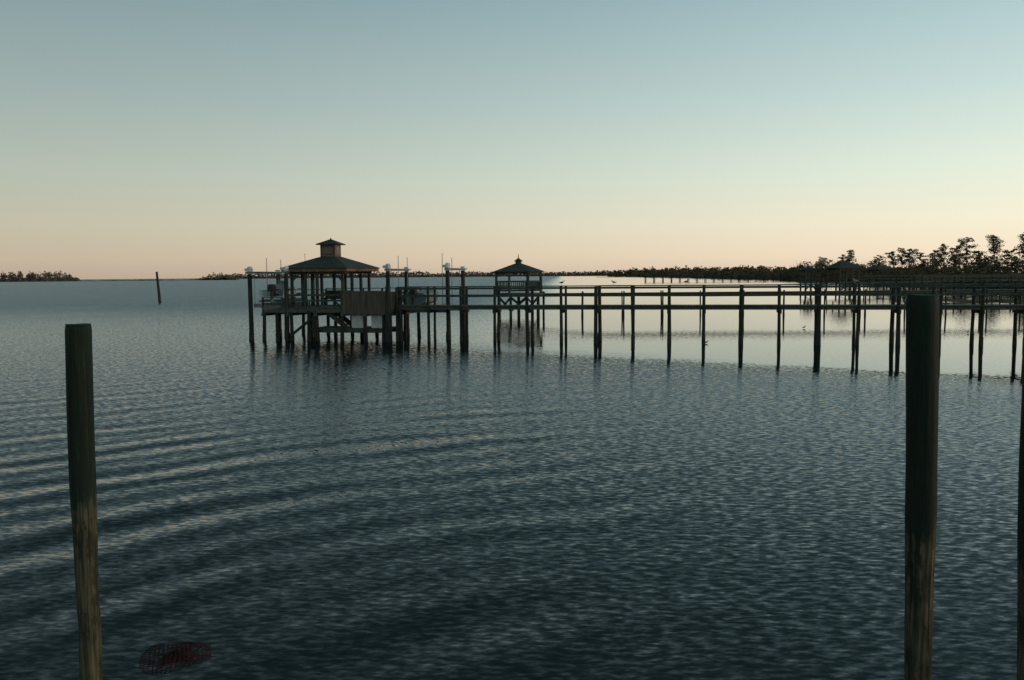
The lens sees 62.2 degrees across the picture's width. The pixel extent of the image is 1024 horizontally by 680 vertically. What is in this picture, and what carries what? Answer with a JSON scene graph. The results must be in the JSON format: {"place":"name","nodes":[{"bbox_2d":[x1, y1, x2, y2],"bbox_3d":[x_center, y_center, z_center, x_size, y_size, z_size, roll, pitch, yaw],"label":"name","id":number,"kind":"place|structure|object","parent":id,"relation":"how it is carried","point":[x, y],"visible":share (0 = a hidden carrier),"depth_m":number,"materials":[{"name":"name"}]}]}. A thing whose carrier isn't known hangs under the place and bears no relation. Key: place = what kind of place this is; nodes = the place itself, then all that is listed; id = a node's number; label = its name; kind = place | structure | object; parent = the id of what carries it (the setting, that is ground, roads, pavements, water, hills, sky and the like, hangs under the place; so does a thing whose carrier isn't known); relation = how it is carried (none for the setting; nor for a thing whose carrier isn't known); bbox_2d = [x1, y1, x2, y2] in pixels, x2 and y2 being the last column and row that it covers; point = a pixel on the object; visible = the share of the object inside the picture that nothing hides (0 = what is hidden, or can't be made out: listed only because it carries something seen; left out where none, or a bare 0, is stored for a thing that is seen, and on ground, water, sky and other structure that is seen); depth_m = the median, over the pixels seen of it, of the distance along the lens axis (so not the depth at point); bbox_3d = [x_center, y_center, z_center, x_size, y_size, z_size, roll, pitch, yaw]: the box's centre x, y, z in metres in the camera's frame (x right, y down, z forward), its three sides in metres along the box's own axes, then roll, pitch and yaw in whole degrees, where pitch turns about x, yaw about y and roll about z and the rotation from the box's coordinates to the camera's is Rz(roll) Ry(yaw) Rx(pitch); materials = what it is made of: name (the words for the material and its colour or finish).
{"place":"outdoors","nodes":[
{"label":"outdoors","id":0,"kind":"place"},
{"bbox_2d":[258,276,513,278],"bbox_3d":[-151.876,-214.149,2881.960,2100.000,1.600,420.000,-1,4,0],"label":"shore","id":1,"kind":"structure","parent":0,"point":[380,277],"depth_m":2798.22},
{"bbox_2d":[214,270,638,278],"bbox_3d":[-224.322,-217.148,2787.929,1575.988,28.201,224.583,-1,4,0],"label":"distant treeline","id":2,"kind":"object","parent":1,"relation":"on","point":[479,274],"visible":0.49,"depth_m":2795.39,"materials":[{"name":"green plant"}]},
{"bbox_2d":[0,271,1023,679],"bbox_3d":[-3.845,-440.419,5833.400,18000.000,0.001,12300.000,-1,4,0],"label":"water","id":3,"kind":"structure","parent":0,"point":[650,503],"depth_m":15.07,"materials":[{"name":"blue liquid"}]},
{"bbox_2d":[0,270,80,281],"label":"distant treeline","id":4,"kind":"object","parent":3,"relation":"on","point":[30,277],"visible":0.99,"depth_m":1507.89,"materials":[{"name":"green plant"}]},
{"bbox_2d":[65,323,102,679],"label":"wooden piling","id":5,"kind":"object","parent":3,"relation":"in","point":[80,420],"visible":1,"depth_m":7.04,"materials":[{"name":"brown wood"}]},
{"bbox_2d":[85,278,197,280],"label":"distant treeline","id":6,"kind":"object","parent":3,"relation":"in","point":[140,280],"visible":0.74,"depth_m":1537.86,"materials":[{"name":"green plant"}]},
{"bbox_2d":[156,272,160,301],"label":"channel marker pile","id":7,"kind":"object","parent":3,"relation":"in","point":[158,289],"visible":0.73,"depth_m":139.56,"materials":[{"name":"wood"}]},
{"bbox_2d":[139,642,210,674],"bbox_3d":[-3.383,3.260,8.573,0.684,0.273,0.665,-2,5,-20],"label":"crab trap","id":8,"kind":"object","parent":3,"relation":"in","point":[184,654],"visible":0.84,"depth_m":8.52,"materials":[{"name":"red metal"}]},
{"bbox_2d":[198,272,238,279],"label":"distant treeline","id":9,"kind":"object","parent":3,"relation":"in","point":[226,277],"visible":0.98,"depth_m":1494.80,"materials":[{"name":"green plant"}]},
{"bbox_2d":[244,258,315,340],"bbox_3d":[-14.273,-1.595,52.697,2.910,6.977,4.360,1,4,13],"label":"boat lift","id":10,"kind":"object","parent":3,"relation":"in","point":[249,270],"visible":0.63,"depth_m":51.14,"materials":[{"name":"metal"}]},
{"bbox_2d":[259,281,296,302],"bbox_3d":[-14.566,-3.002,53.708,1.675,1.503,4.469,0,4,2],"label":"motor boat","id":11,"kind":"object","parent":10,"relation":"on","point":[271,288],"visible":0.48,"depth_m":52.35,"materials":[{"name":"white paint"}]},
{"bbox_2d":[261,238,421,342],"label":"pier pavilion","id":12,"kind":"structure","parent":3,"relation":"in","point":[361,305],"depth_m":50.33,"materials":[{"name":"brown wood"}]},
{"bbox_2d":[324,247,339,253],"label":"cupola windows","id":13,"kind":"structure","parent":12,"relation":"in","point":[327,250],"depth_m":52.04,"materials":[{"name":"grey glass"}]},
{"bbox_2d":[382,258,466,339],"bbox_3d":[-5.344,-1.751,52.648,4.287,7.141,4.142,1,4,13],"label":"boat lift","id":14,"kind":"object","parent":3,"relation":"in","point":[386,267],"visible":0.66,"depth_m":51.26,"materials":[{"name":"metal"}]},
{"bbox_2d":[402,287,437,304],"bbox_3d":[-5.559,-2.646,53.368,1.675,1.341,4.251,1,4,13],"label":"covered boat","id":15,"kind":"object","parent":14,"relation":"on","point":[417,300],"visible":0.59,"depth_m":51.63,"materials":[{"name":"fabric"}]},
{"bbox_2d":[493,254,543,317],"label":"octagonal gazebo","id":16,"kind":"object","parent":3,"relation":"in","point":[518,267],"visible":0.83,"depth_m":75.46,"materials":[{"name":"brown wood"}]},
{"bbox_2d":[626,265,701,274],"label":"distant treeline","id":17,"kind":"object","parent":3,"relation":"on","point":[632,271],"visible":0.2,"depth_m":1607.18,"materials":[{"name":"green plant"}]},
{"bbox_2d":[395,283,1023,346],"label":"wooden pier","id":18,"kind":"structure","parent":3,"relation":"in","point":[817,307],"depth_m":45.83,"materials":[{"name":"brown wood"}]},
{"bbox_2d":[645,273,799,281],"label":"wooden pier","id":19,"kind":"structure","parent":3,"relation":"in","point":[697,276],"depth_m":434.83,"materials":[{"name":"brown wood"}]},
{"bbox_2d":[606,265,929,275],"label":"distant treeline","id":20,"kind":"object","parent":3,"relation":"in","point":[617,273],"visible":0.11,"depth_m":1677.94,"materials":[{"name":"green plant"}]},
{"bbox_2d":[542,288,1023,316],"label":"wooden pier","id":21,"kind":"structure","parent":3,"relation":"in","point":[1020,290],"depth_m":76.43,"materials":[{"name":"brown wood"}]},
{"bbox_2d":[800,266,816,290],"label":"boat shed","id":22,"kind":"object","parent":3,"relation":"in","point":[809,279],"visible":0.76,"depth_m":149.23,"materials":[{"name":"wood"}]},
{"bbox_2d":[824,260,860,290],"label":"dock pavilion","id":23,"kind":"structure","parent":3,"relation":"in","point":[840,265],"depth_m":147.45,"materials":[{"name":"wood"}]},
{"bbox_2d":[866,265,897,283],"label":"dock pavilion","id":24,"kind":"structure","parent":3,"relation":"in","point":[878,268],"depth_m":211.76,"materials":[{"name":"wood"}]},
{"bbox_2d":[904,294,938,679],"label":"wooden piling","id":25,"kind":"object","parent":3,"relation":"in","point":[922,370],"visible":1,"depth_m":5.93,"materials":[{"name":"brown wood"}]},
{"bbox_2d":[850,274,1023,290],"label":"wooden pier","id":26,"kind":"structure","parent":3,"relation":"in","point":[929,281],"depth_m":154.12,"materials":[{"name":"brown wood"}]},
{"bbox_2d":[884,274,1012,282],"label":"wooden pier","id":27,"kind":"structure","parent":3,"relation":"in","point":[937,279],"depth_m":216.60,"materials":[{"name":"brown wood"}]},
{"bbox_2d":[890,288,1023,303],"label":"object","id":28,"kind":"structure","parent":3,"relation":"on","point":[989,300],"depth_m":111.58,"materials":[{"name":"brown wood"}]},
{"bbox_2d":[914,275,1020,298],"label":"wooden pier","id":29,"kind":"structure","parent":3,"relation":"in","point":[973,279],"depth_m":118.27,"materials":[{"name":"brown wood"}]},
{"bbox_2d":[1017,346,1023,679],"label":"wooden piling","id":30,"kind":"object","parent":3,"relation":"in","point":[1020,596],"visible":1,"depth_m":5.61,"materials":[{"name":"brown wood"}]},
{"bbox_2d":[0,0,1023,278],"label":"sky","id":31,"kind":"structure","parent":0,"point":[174,139],"materials":[{"name":"blue"}]},
{"bbox_2d":[627,276,874,283],"bbox_3d":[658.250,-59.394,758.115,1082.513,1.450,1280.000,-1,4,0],"label":"marsh shore","id":32,"kind":"structure","parent":0,"point":[749,278],"depth_m":577.00,"materials":[{"name":"green plant"}]},
{"bbox_2d":[818,257,827,268],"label":"pine tree","id":33,"kind":"object","parent":32,"relation":"on","point":[824,259],"visible":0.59,"depth_m":468.09,"materials":[{"name":"green plant"}]},
{"bbox_2d":[627,254,1023,280],"bbox_3d":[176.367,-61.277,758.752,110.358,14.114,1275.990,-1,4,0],"label":"shoreline tree mass","id":34,"kind":"object","parent":32,"relation":"on","point":[989,267],"visible":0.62,"depth_m":347.36,"materials":[{"name":"green plant"}]},
{"bbox_2d":[845,250,854,270],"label":"pine tree","id":35,"kind":"object","parent":32,"relation":"on","point":[850,256],"visible":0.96,"depth_m":398.06,"materials":[{"name":"green plant"}]},
{"bbox_2d":[691,276,1023,282],"bbox_3d":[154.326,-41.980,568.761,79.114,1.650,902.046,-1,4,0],"label":"marsh grass","id":36,"kind":"structure","parent":32,"relation":"on","point":[817,278],"depth_m":377.35,"materials":[{"name":"green plant"}]},
{"bbox_2d":[873,255,885,271],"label":"pine tree","id":37,"kind":"object","parent":32,"relation":"on","point":[878,259],"visible":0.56,"depth_m":348.40,"materials":[{"name":"green plant"}]},
{"bbox_2d":[884,251,899,267],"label":"pine tree","id":38,"kind":"object","parent":32,"relation":"on","point":[891,257],"visible":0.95,"depth_m":333.65,"materials":[{"name":"green plant"}]},
{"bbox_2d":[782,248,1023,277],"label":"bare shoreline trees","id":39,"kind":"object","parent":32,"relation":"on","point":[890,265],"visible":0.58,"depth_m":285.11,"materials":[{"name":"plant"}]},
{"bbox_2d":[896,247,909,272],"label":"pine tree","id":40,"kind":"object","parent":32,"relation":"on","point":[902,255],"visible":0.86,"depth_m":326.23,"materials":[{"name":"green plant"}]},
{"bbox_2d":[903,248,919,267],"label":"pine tree","id":41,"kind":"object","parent":32,"relation":"on","point":[916,252],"visible":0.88,"depth_m":320.09,"materials":[{"name":"green plant"}]},
{"bbox_2d":[911,252,928,271],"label":"pine tree","id":42,"kind":"object","parent":32,"relation":"on","point":[920,257],"visible":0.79,"depth_m":308.44,"materials":[{"name":"green plant"}]},
{"bbox_2d":[926,250,940,266],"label":"pine tree","id":43,"kind":"object","parent":32,"relation":"on","point":[934,253],"visible":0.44,"depth_m":298.39,"materials":[{"name":"green plant"}]},
{"bbox_2d":[934,244,948,268],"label":"pine tree","id":44,"kind":"object","parent":32,"relation":"on","point":[942,250],"visible":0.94,"depth_m":290.21,"materials":[{"name":"green plant"}]},
{"bbox_2d":[948,244,962,263],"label":"pine tree","id":45,"kind":"object","parent":32,"relation":"on","point":[955,250],"visible":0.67,"depth_m":273.52,"materials":[{"name":"green plant"}]},
{"bbox_2d":[957,237,977,265],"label":"pine tree","id":46,"kind":"object","parent":32,"relation":"on","point":[966,247],"visible":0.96,"depth_m":266.23,"materials":[{"name":"green plant"}]},
{"bbox_2d":[970,250,985,269],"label":"pine tree","id":47,"kind":"object","parent":32,"relation":"on","point":[978,256],"visible":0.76,"depth_m":253.55,"materials":[{"name":"green plant"}]},
{"bbox_2d":[985,234,1005,264],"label":"pine tree","id":48,"kind":"object","parent":32,"relation":"on","point":[994,248],"visible":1,"depth_m":241.25,"materials":[{"name":"green plant"}]},
{"bbox_2d":[998,248,1020,270],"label":"pine tree","id":49,"kind":"object","parent":32,"relation":"on","point":[1013,258],"visible":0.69,"depth_m":236.56,"materials":[{"name":"green plant"}]},
{"bbox_2d":[1015,232,1023,272],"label":"pine tree","id":50,"kind":"object","parent":32,"relation":"on","point":[1020,246],"visible":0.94,"depth_m":230.70,"materials":[{"name":"green plant"}]}
]}

